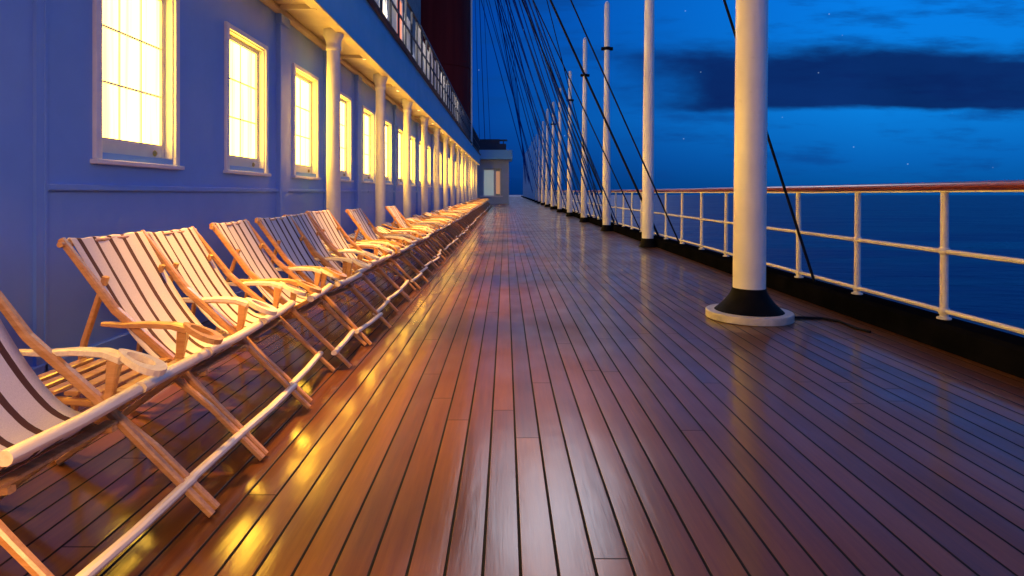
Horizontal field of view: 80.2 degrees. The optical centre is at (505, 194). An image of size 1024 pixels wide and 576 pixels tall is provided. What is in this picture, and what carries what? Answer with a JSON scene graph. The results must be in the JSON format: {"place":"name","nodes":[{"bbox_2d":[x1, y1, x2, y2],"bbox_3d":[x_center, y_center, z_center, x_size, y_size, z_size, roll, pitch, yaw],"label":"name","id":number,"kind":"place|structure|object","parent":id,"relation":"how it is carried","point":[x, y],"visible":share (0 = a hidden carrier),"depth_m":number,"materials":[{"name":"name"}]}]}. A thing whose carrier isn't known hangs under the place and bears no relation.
{"place":"outdoors","nodes":[
{"label":"outdoors","id":0,"kind":"place"},
{"bbox_2d":[475,6,479,138],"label":"rigging rope","id":1,"kind":"object","parent":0,"point":[477,71],"visible":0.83,"depth_m":59.98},
{"bbox_2d":[479,0,484,138],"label":"rigging rope","id":2,"kind":"object","parent":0,"point":[482,72],"visible":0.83,"depth_m":64.97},
{"bbox_2d":[472,0,1023,194],"label":"sky","id":3,"kind":"structure","parent":0,"point":[860,91],"materials":[{"name":"blue"}]},
{"bbox_2d":[509,195,1023,336],"bbox_3d":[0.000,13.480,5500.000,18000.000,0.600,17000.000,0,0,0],"label":"sea","id":4,"kind":"structure","parent":0,"point":[992,290],"depth_m":181.71,"materials":[{"name":"liquid"}]},
{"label":"ship hull","id":5,"kind":"object","parent":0,"visible":0},
{"bbox_2d":[0,197,1023,575],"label":"deck","id":6,"kind":"structure","parent":5,"relation":"on","point":[522,387],"depth_m":2.85,"materials":[{"name":"brown wood"}]},
{"bbox_2d":[0,290,214,575],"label":"deck chair","id":7,"kind":"object","parent":6,"relation":"on","point":[41,424],"visible":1,"depth_m":2.10,"materials":[{"name":"white fabric"}]},
{"bbox_2d":[0,349,264,509],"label":"deck chair","id":8,"kind":"object","parent":6,"relation":"on","point":[177,369],"visible":0.6,"depth_m":2.45,"materials":[{"name":"brown wood"}]},
{"bbox_2d":[57,230,310,454],"bbox_3d":[-1.597,0.686,3.030,1.061,0.986,0.755,0,0,0],"label":"deck chair","id":9,"kind":"object","parent":6,"relation":"on","point":[126,277],"visible":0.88,"depth_m":2.98,"materials":[{"name":"white fabric"}]},
{"bbox_2d":[0,0,464,381],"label":"deck house","id":10,"kind":"structure","parent":6,"relation":"on","point":[118,117],"depth_m":4.98,"materials":[{"name":"paint"}]},
{"bbox_2d":[90,0,184,169],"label":"window","id":11,"kind":"structure","parent":10,"relation":"in","point":[136,43],"depth_m":4.72,"materials":[{"name":"glass"}]},
{"bbox_2d":[223,21,270,175],"bbox_3d":[-2.853,-0.968,6.580,0.215,1.515,1.110,0,0,0],"label":"window","id":12,"kind":"structure","parent":10,"relation":"in","point":[245,57],"depth_m":6.67,"materials":[{"name":"glass"}]},
{"bbox_2d":[292,63,320,179],"bbox_3d":[-2.853,-0.972,8.510,0.215,1.515,1.110,0,0,0],"label":"window","id":13,"kind":"structure","parent":10,"relation":"in","point":[305,85],"depth_m":8.70,"materials":[{"name":"glass"}]},
{"bbox_2d":[340,91,353,181],"bbox_3d":[-2.853,-0.977,10.440,0.215,1.515,1.110,0,0,0],"label":"window","id":14,"kind":"structure","parent":10,"relation":"in","point":[345,101],"depth_m":10.84,"materials":[{"name":"glass"}]},
{"bbox_2d":[362,105,374,183],"bbox_3d":[-2.853,-0.983,12.370,0.215,1.515,1.110,0,0,0],"label":"window","id":15,"kind":"structure","parent":10,"relation":"in","point":[368,119],"depth_m":12.66,"materials":[{"name":"glass"}]},
{"bbox_2d":[273,0,480,165],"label":"deck","id":16,"kind":"structure","parent":10,"relation":"attached to","point":[371,37],"depth_m":11.10,"materials":[{"name":"paint"}]},
{"bbox_2d":[379,0,420,59],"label":"cabin","id":17,"kind":"object","parent":16,"relation":"on","point":[416,5],"visible":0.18,"depth_m":21.20,"materials":[{"name":"paint"}]},
{"bbox_2d":[379,0,386,17],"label":"cabin window","id":18,"kind":"structure","parent":17,"relation":"in","point":[384,1],"depth_m":16.72,"materials":[{"name":"glass"}]},
{"bbox_2d":[396,0,402,40],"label":"cabin window","id":19,"kind":"structure","parent":17,"relation":"in","point":[401,2],"depth_m":19.42,"materials":[{"name":"glass"}]},
{"bbox_2d":[375,0,479,150],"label":"railing","id":20,"kind":"object","parent":16,"relation":"on","point":[436,77],"visible":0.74,"depth_m":18.11,"materials":[{"name":"metal"}]},
{"bbox_2d":[421,0,471,144],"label":"ship funnel","id":21,"kind":"object","parent":16,"relation":"on","point":[446,25],"visible":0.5,"depth_m":38.25,"materials":[{"name":"paint"}]},
{"bbox_2d":[385,119,392,184],"bbox_3d":[-2.853,-0.989,14.300,0.215,1.515,1.110,0,0,0],"label":"window","id":22,"kind":"structure","parent":10,"relation":"in","point":[388,125],"depth_m":14.75,"materials":[{"name":"glass"}]},
{"bbox_2d":[397,126,402,185],"bbox_3d":[-2.853,-0.997,16.230,0.215,1.515,1.110,0,0,0],"label":"window","id":23,"kind":"structure","parent":10,"relation":"in","point":[399,131],"depth_m":16.48,"materials":[{"name":"glass"}]},
{"bbox_2d":[411,135,415,185],"bbox_3d":[-2.853,-1.005,18.160,0.215,1.515,1.110,0,0,0],"label":"window","id":24,"kind":"structure","parent":10,"relation":"in","point":[412,137],"depth_m":18.61,"materials":[{"name":"glass"}]},
{"bbox_2d":[419,139,420,186],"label":"window","id":25,"kind":"structure","parent":10,"relation":"in","point":[419,139],"depth_m":19.58,"materials":[{"name":"glass"}]},
{"bbox_2d":[428,145,431,186],"bbox_3d":[-2.853,-1.024,22.020,0.215,1.515,1.110,0,0,0],"label":"window","id":26,"kind":"structure","parent":10,"relation":"in","point":[429,147],"depth_m":22.47,"materials":[{"name":"glass"}]},
{"bbox_2d":[439,151,441,187],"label":"window","id":27,"kind":"structure","parent":10,"relation":"in","point":[440,154],"depth_m":26.33,"materials":[{"name":"glass"}]},
{"bbox_2d":[448,157,449,187],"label":"window","id":28,"kind":"structure","parent":10,"relation":"in","point":[448,157],"depth_m":30.19,"materials":[{"name":"glass"}]},
{"bbox_2d":[146,226,334,402],"bbox_3d":[-1.638,0.692,3.693,1.061,0.972,0.755,0,0,-4],"label":"deck chair","id":29,"kind":"object","parent":6,"relation":"on","point":[190,254],"visible":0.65,"depth_m":3.77,"materials":[{"name":"white wood"}]},
{"bbox_2d":[209,219,366,367],"bbox_3d":[-1.587,0.683,4.383,1.061,0.990,0.755,0,0,-3],"label":"deck chair","id":30,"kind":"object","parent":6,"relation":"on","point":[244,243],"visible":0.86,"depth_m":4.32,"materials":[{"name":"beige fabric"}]},
{"bbox_2d":[254,215,391,344],"bbox_3d":[-1.547,0.679,5.059,1.061,0.996,0.755,0,0,4],"label":"deck chair","id":31,"kind":"object","parent":6,"relation":"on","point":[285,236],"visible":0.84,"depth_m":5.06,"materials":[{"name":"brown wood"}]},
{"bbox_2d":[323,28,343,276],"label":"awning column","id":32,"kind":"structure","parent":6,"relation":"on","point":[333,38],"depth_m":8.47,"materials":[{"name":"metal"}]},
{"bbox_2d":[283,212,398,319],"bbox_3d":[-1.587,0.677,5.725,1.061,0.998,0.755,0,0,-1],"label":"deck chair","id":33,"kind":"object","parent":6,"relation":"on","point":[308,227],"visible":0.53,"depth_m":5.90,"materials":[{"name":"brown wood"}]},
{"bbox_2d":[306,209,409,311],"bbox_3d":[-1.596,0.670,6.408,1.061,1.010,0.755,0,0,3],"label":"deck chair","id":34,"kind":"object","parent":6,"relation":"on","point":[327,224],"visible":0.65,"depth_m":6.54,"materials":[{"name":"beige fabric"}]},
{"bbox_2d":[322,240,415,297],"bbox_3d":[-1.642,0.855,7.086,1.128,0.637,0.755,0,0,-2],"label":"deck chair","id":35,"kind":"object","parent":6,"relation":"on","point":[389,255],"visible":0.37,"depth_m":7.33,"materials":[{"name":"brown wood"}]},
{"bbox_2d":[373,73,387,254],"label":"awning column","id":36,"kind":"structure","parent":6,"relation":"on","point":[380,80],"depth_m":11.67,"materials":[{"name":"paint"}]},
{"bbox_2d":[345,208,428,289],"bbox_3d":[-1.555,0.677,7.768,1.061,0.991,0.755,0,0,2],"label":"deck chair","id":37,"kind":"object","parent":6,"relation":"on","point":[361,221],"visible":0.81,"depth_m":7.75,"materials":[{"name":"brown wood"}]},
{"bbox_2d":[343,233,433,280],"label":"deck chair","id":38,"kind":"object","parent":6,"relation":"on","point":[360,236],"visible":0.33,"depth_m":8.58,"materials":[{"name":"brown wood"}]},
{"bbox_2d":[354,230,436,273],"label":"deck chair","id":39,"kind":"object","parent":6,"relation":"on","point":[414,232],"visible":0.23,"depth_m":9.43,"materials":[{"name":"brown wood"}]},
{"bbox_2d":[401,99,412,218],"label":"awning column","id":40,"kind":"structure","parent":6,"relation":"on","point":[407,104],"depth_m":14.87,"materials":[{"name":"metal"}]},
{"bbox_2d":[373,226,444,267],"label":"deck chair","id":41,"kind":"object","parent":6,"relation":"on","point":[385,230],"visible":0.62,"depth_m":9.94,"materials":[{"name":"brown wood"}]},
{"bbox_2d":[382,222,445,255],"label":"deck chair","id":42,"kind":"object","parent":6,"relation":"on","point":[387,224],"visible":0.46,"depth_m":11.37,"materials":[{"name":"brown wood"}]},
{"bbox_2d":[385,206,445,263],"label":"deck chair","id":43,"kind":"object","parent":6,"relation":"on","point":[396,215],"visible":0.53,"depth_m":10.50,"materials":[{"name":"brown wood"}]},
{"bbox_2d":[391,222,452,254],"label":"deck chair","id":44,"kind":"object","parent":6,"relation":"on","point":[433,234],"visible":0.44,"depth_m":11.80,"materials":[{"name":"brown wood"}]},
{"bbox_2d":[420,115,428,216],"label":"awning column","id":45,"kind":"structure","parent":6,"relation":"on","point":[424,163],"depth_m":18.07,"materials":[{"name":"paint"}]},
{"bbox_2d":[404,221,454,248],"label":"deck chair","id":46,"kind":"object","parent":6,"relation":"on","point":[441,228],"visible":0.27,"depth_m":12.85,"materials":[{"name":"brown wood"}]},
{"bbox_2d":[406,218,458,247],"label":"deck chair","id":47,"kind":"object","parent":6,"relation":"on","point":[415,221],"visible":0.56,"depth_m":13.04,"materials":[{"name":"brown wood"}]},
{"bbox_2d":[411,217,461,244],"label":"deck chair","id":48,"kind":"object","parent":6,"relation":"on","point":[419,219],"visible":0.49,"depth_m":14.23,"materials":[{"name":"brown wood"}]},
{"bbox_2d":[412,214,460,242],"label":"deck chair","id":49,"kind":"object","parent":6,"relation":"on","point":[423,218],"visible":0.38,"depth_m":14.83,"materials":[{"name":"brown wood"}]},
{"bbox_2d":[433,128,440,210],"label":"awning column","id":50,"kind":"structure","parent":6,"relation":"on","point":[436,166],"depth_m":21.26,"materials":[{"name":"paint"}]},
{"bbox_2d":[421,215,463,239],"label":"deck chair","id":51,"kind":"object","parent":6,"relation":"on","point":[459,235],"visible":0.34,"depth_m":15.56,"materials":[{"name":"brown wood"}]},
{"bbox_2d":[422,213,467,237],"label":"deck chair","id":52,"kind":"object","parent":6,"relation":"on","point":[430,215],"visible":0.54,"depth_m":16.12,"materials":[{"name":"brown wood"}]},
{"bbox_2d":[442,135,448,207],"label":"awning column","id":53,"kind":"structure","parent":6,"relation":"on","point":[445,170],"depth_m":24.47,"materials":[{"name":"paint"}]},
{"bbox_2d":[431,210,468,232],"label":"deck chair","id":54,"kind":"object","parent":6,"relation":"on","point":[452,212],"visible":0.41,"depth_m":17.89,"materials":[{"name":"brown wood"}]},
{"bbox_2d":[432,212,470,234],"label":"deck chair","id":55,"kind":"object","parent":6,"relation":"on","point":[458,221],"visible":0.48,"depth_m":17.64,"materials":[{"name":"brown wood"}]},
{"bbox_2d":[450,142,455,205],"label":"awning column","id":56,"kind":"structure","parent":6,"relation":"on","point":[452,183],"depth_m":27.67,"materials":[{"name":"paint"}]},
{"bbox_2d":[439,209,474,227],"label":"deck chair","id":57,"kind":"object","parent":6,"relation":"on","point":[463,217],"visible":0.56,"depth_m":20.34,"materials":[{"name":"brown wood"}]},
{"bbox_2d":[455,147,460,203],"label":"awning column","id":58,"kind":"structure","parent":6,"relation":"on","point":[457,175],"depth_m":30.86,"materials":[{"name":"paint"}]},
{"bbox_2d":[460,151,464,202],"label":"awning column","id":59,"kind":"structure","parent":6,"relation":"on","point":[462,176],"depth_m":34.07,"materials":[{"name":"paint"}]},
{"bbox_2d":[464,155,467,201],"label":"awning column","id":60,"kind":"structure","parent":6,"relation":"on","point":[466,177],"depth_m":37.26,"materials":[{"name":"paint"}]},
{"bbox_2d":[468,157,470,200],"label":"awning column","id":61,"kind":"structure","parent":6,"relation":"on","point":[469,178],"depth_m":40.47,"materials":[{"name":"paint"}]},
{"bbox_2d":[471,159,473,199],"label":"awning column","id":62,"kind":"structure","parent":6,"relation":"on","point":[472,161],"depth_m":43.66,"materials":[{"name":"paint"}]},
{"bbox_2d":[473,162,475,199],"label":"awning column","id":63,"kind":"structure","parent":6,"relation":"on","point":[474,187],"depth_m":46.87,"materials":[{"name":"paint"}]},
{"bbox_2d":[477,139,511,203],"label":"deckhouse","id":64,"kind":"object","parent":6,"relation":"on","point":[493,173],"visible":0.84,"depth_m":56.00,"materials":[{"name":"paint"}]},
{"bbox_2d":[483,169,494,194],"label":"doorway","id":65,"kind":"structure","parent":64,"relation":"in","point":[488,174],"depth_m":56.34,"materials":[{"name":"paint"}]},
{"bbox_2d":[495,169,500,194],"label":"side window","id":66,"kind":"structure","parent":64,"relation":"in","point":[497,173],"depth_m":56.34,"materials":[{"name":"glass"}]},
{"bbox_2d":[528,146,530,199],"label":"deck mast","id":67,"kind":"object","parent":6,"relation":"on","point":[529,174],"visible":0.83,"depth_m":78.72,"materials":[{"name":"metal"}]},
{"bbox_2d":[530,142,532,199],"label":"deck mast","id":68,"kind":"object","parent":6,"relation":"on","point":[531,171],"visible":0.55,"depth_m":73.28,"materials":[{"name":"metal"}]},
{"bbox_2d":[532,137,534,200],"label":"deck mast","id":69,"kind":"object","parent":6,"relation":"on","point":[533,199],"visible":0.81,"depth_m":67.82,"materials":[{"name":"metal"}]},
{"bbox_2d":[534,134,537,201],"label":"deck mast","id":70,"kind":"object","parent":6,"relation":"on","point":[536,172],"visible":0.88,"depth_m":62.36,"materials":[{"name":"metal"}]},
{"bbox_2d":[537,130,540,203],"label":"deck mast","id":71,"kind":"object","parent":6,"relation":"on","point":[538,202],"visible":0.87,"depth_m":56.90,"materials":[{"name":"metal"}]},
{"bbox_2d":[540,121,544,204],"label":"deck mast","id":72,"kind":"object","parent":6,"relation":"on","point":[542,193],"visible":0.91,"depth_m":51.47,"materials":[{"name":"metal"}]},
{"bbox_2d":[544,109,548,206],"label":"deck mast","id":73,"kind":"object","parent":6,"relation":"on","point":[547,178],"visible":0.9,"depth_m":46.02,"materials":[{"name":"metal"}]},
{"bbox_2d":[550,101,555,208],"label":"deck mast","id":74,"kind":"object","parent":6,"relation":"on","point":[553,177],"visible":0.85,"depth_m":40.56,"materials":[{"name":"metal"}]},
{"bbox_2d":[557,88,562,211],"bbox_3d":[3.142,-2.570,35.200,0.400,7.211,0.400,0,0,0],"label":"deck mast","id":75,"kind":"object","parent":6,"relation":"on","point":[559,209],"visible":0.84,"depth_m":35.12,"materials":[{"name":"metal"}]},
{"bbox_2d":[566,71,573,215],"bbox_3d":[3.146,-2.491,29.750,0.400,7.131,0.400,0,0,0],"label":"deck mast","id":76,"kind":"object","parent":6,"relation":"on","point":[569,203],"visible":0.84,"depth_m":29.66,"materials":[{"name":"metal"}]},
{"bbox_2d":[579,37,589,221],"bbox_3d":[3.157,-2.582,24.300,0.400,7.383,0.400,0,0,0],"label":"deck mast","id":77,"kind":"object","parent":6,"relation":"on","point":[583,218],"visible":0.87,"depth_m":24.21,"materials":[{"name":"metal"}]},
{"bbox_2d":[600,1,612,230],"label":"deck mast","id":78,"kind":"object","parent":6,"relation":"on","point":[606,223],"visible":0.99,"depth_m":18.77,"materials":[{"name":"metal"}]},
{"bbox_2d":[638,0,655,247],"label":"deck mast","id":79,"kind":"object","parent":6,"relation":"on","point":[647,240],"visible":0.98,"depth_m":13.30,"materials":[{"name":"metal"}]},
{"bbox_2d":[705,0,794,326],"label":"deck mast","id":80,"kind":"object","parent":6,"relation":"on","point":[748,301],"visible":1,"depth_m":5.67,"materials":[{"name":"metal"}]},
{"bbox_2d":[521,196,1023,378],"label":"deck kerb","id":81,"kind":"structure","parent":6,"relation":"attached to","point":[996,349],"depth_m":5.25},
{"bbox_2d":[481,0,532,192],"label":"rigging rope","id":82,"kind":"object","parent":81,"relation":"attached to","point":[507,97],"visible":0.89,"depth_m":72.50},
{"bbox_2d":[495,4,529,178],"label":"rigging rope","id":83,"kind":"object","parent":81,"relation":"attached to","point":[512,91],"visible":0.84,"depth_m":74.98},
{"bbox_2d":[486,0,540,193],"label":"rigging rope","id":84,"kind":"object","parent":81,"relation":"attached to","point":[513,96],"visible":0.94,"depth_m":55.52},
{"bbox_2d":[498,3,528,180],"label":"rigging rope","id":85,"kind":"object","parent":81,"relation":"attached to","point":[513,91],"visible":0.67,"depth_m":79.97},
{"bbox_2d":[489,2,540,200],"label":"rigging rope","id":86,"kind":"object","parent":81,"relation":"attached to","point":[513,95],"visible":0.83,"depth_m":59.86,"materials":[{"name":"black fabric"}]},
{"bbox_2d":[507,9,525,179],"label":"rigging rope","id":87,"kind":"object","parent":81,"relation":"on","point":[516,92],"visible":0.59,"depth_m":94.97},
{"bbox_2d":[494,0,544,187],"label":"rigging rope","id":88,"kind":"object","parent":81,"relation":"attached to","point":[519,94],"visible":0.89,"depth_m":47.89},
{"bbox_2d":[497,1,550,198],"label":"rigging rope","id":89,"kind":"object","parent":81,"relation":"attached to","point":[524,101],"visible":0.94,"depth_m":44.43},
{"bbox_2d":[499,2,557,197],"bbox_3d":[1.012,-7.234,37.727,4.896,16.112,0.054,0,0,0],"label":"rigging rope","id":90,"kind":"object","parent":81,"relation":"attached to","point":[532,115],"visible":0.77,"depth_m":37.70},
{"bbox_2d":[498,0,565,207],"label":"rigging rope","id":91,"kind":"object","parent":81,"relation":"attached to","point":[531,103],"visible":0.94,"depth_m":34.32,"materials":[{"name":"black fabric"}]},
{"bbox_2d":[506,0,557,205],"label":"rigging rope","id":92,"kind":"object","parent":81,"relation":"attached to","point":[531,102],"visible":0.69,"depth_m":40.00,"materials":[{"name":"black fabric"}]},
{"bbox_2d":[500,0,566,200],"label":"rigging rope","id":93,"kind":"object","parent":81,"relation":"attached to","point":[532,99],"visible":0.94,"depth_m":32.28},
{"bbox_2d":[505,0,578,212],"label":"rigging rope","id":94,"kind":"object","parent":81,"relation":"attached to","point":[541,106],"visible":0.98,"depth_m":28.33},
{"bbox_2d":[508,0,575,211],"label":"rigging rope","id":95,"kind":"object","parent":81,"relation":"attached to","point":[540,104],"visible":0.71,"depth_m":29.98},
{"bbox_2d":[514,0,580,208],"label":"rigging rope","id":96,"kind":"object","parent":81,"relation":"attached to","point":[552,120],"visible":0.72,"depth_m":26.85,"materials":[{"name":"black fabric"}]},
{"bbox_2d":[512,0,591,216],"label":"rigging rope","id":97,"kind":"object","parent":81,"relation":"attached to","point":[549,101],"visible":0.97,"depth_m":24.38,"materials":[{"name":"black fabric"}]},
{"bbox_2d":[518,0,587,215],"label":"rigging rope","id":98,"kind":"object","parent":81,"relation":"attached to","point":[546,89],"visible":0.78,"depth_m":25.59,"materials":[{"name":"black fabric"}]},
{"bbox_2d":[523,0,597,218],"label":"rigging rope","id":99,"kind":"object","parent":81,"relation":"attached to","point":[562,118],"visible":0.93,"depth_m":22.81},
{"bbox_2d":[525,0,601,219],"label":"rigging rope","id":100,"kind":"object","parent":81,"relation":"attached to","point":[569,128],"visible":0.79,"depth_m":21.82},
{"bbox_2d":[524,0,602,206],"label":"rigging rope","id":101,"kind":"object","parent":81,"relation":"attached to","point":[566,113],"visible":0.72,"depth_m":20.05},
{"bbox_2d":[529,0,602,216],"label":"rigging rope","id":102,"kind":"object","parent":81,"relation":"attached to","point":[569,123],"visible":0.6,"depth_m":21.03,"materials":[{"name":"black fabric"}]},
{"bbox_2d":[521,0,614,223],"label":"rigging rope","id":103,"kind":"object","parent":81,"relation":"attached to","point":[564,103],"visible":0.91,"depth_m":18.98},
{"bbox_2d":[532,0,613,223],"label":"rigging rope","id":104,"kind":"object","parent":81,"relation":"attached to","point":[564,88],"visible":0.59,"depth_m":19.20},
{"bbox_2d":[528,0,618,224],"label":"rigging rope","id":105,"kind":"object","parent":81,"relation":"attached to","point":[572,112],"visible":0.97,"depth_m":18.51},
{"bbox_2d":[546,0,602,219],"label":"rigging rope","id":106,"kind":"object","parent":81,"relation":"attached to","point":[571,97],"visible":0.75,"depth_m":21.49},
{"bbox_2d":[533,0,639,229],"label":"rigging rope","id":107,"kind":"object","parent":81,"relation":"attached to","point":[586,114],"visible":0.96,"depth_m":15.39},
{"bbox_2d":[549,0,659,236],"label":"rigging rope","id":108,"kind":"object","parent":81,"relation":"attached to","point":[597,103],"visible":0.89,"depth_m":13.58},
{"bbox_2d":[570,0,679,242],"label":"rigging rope","id":109,"kind":"object","parent":81,"relation":"on","point":[625,121],"visible":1,"depth_m":11.99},
{"bbox_2d":[723,0,815,281],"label":"rigging rope","id":110,"kind":"object","parent":81,"relation":"attached to","point":[780,175],"visible":0.61,"depth_m":6.74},
{"bbox_2d":[537,180,1023,334],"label":"ship railing","id":111,"kind":"object","parent":81,"relation":"on","point":[944,250],"visible":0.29,"depth_m":5.82,"materials":[{"name":"white metal"}]},
{"bbox_2d":[795,316,870,332],"bbox_3d":[2.961,1.164,5.530,0.268,0.023,0.764,0,0,-37],"label":"deck cable","id":112,"kind":"object","parent":6,"relation":"on","point":[834,320],"visible":0.81,"depth_m":5.61,"materials":[{"name":"black rubber"}]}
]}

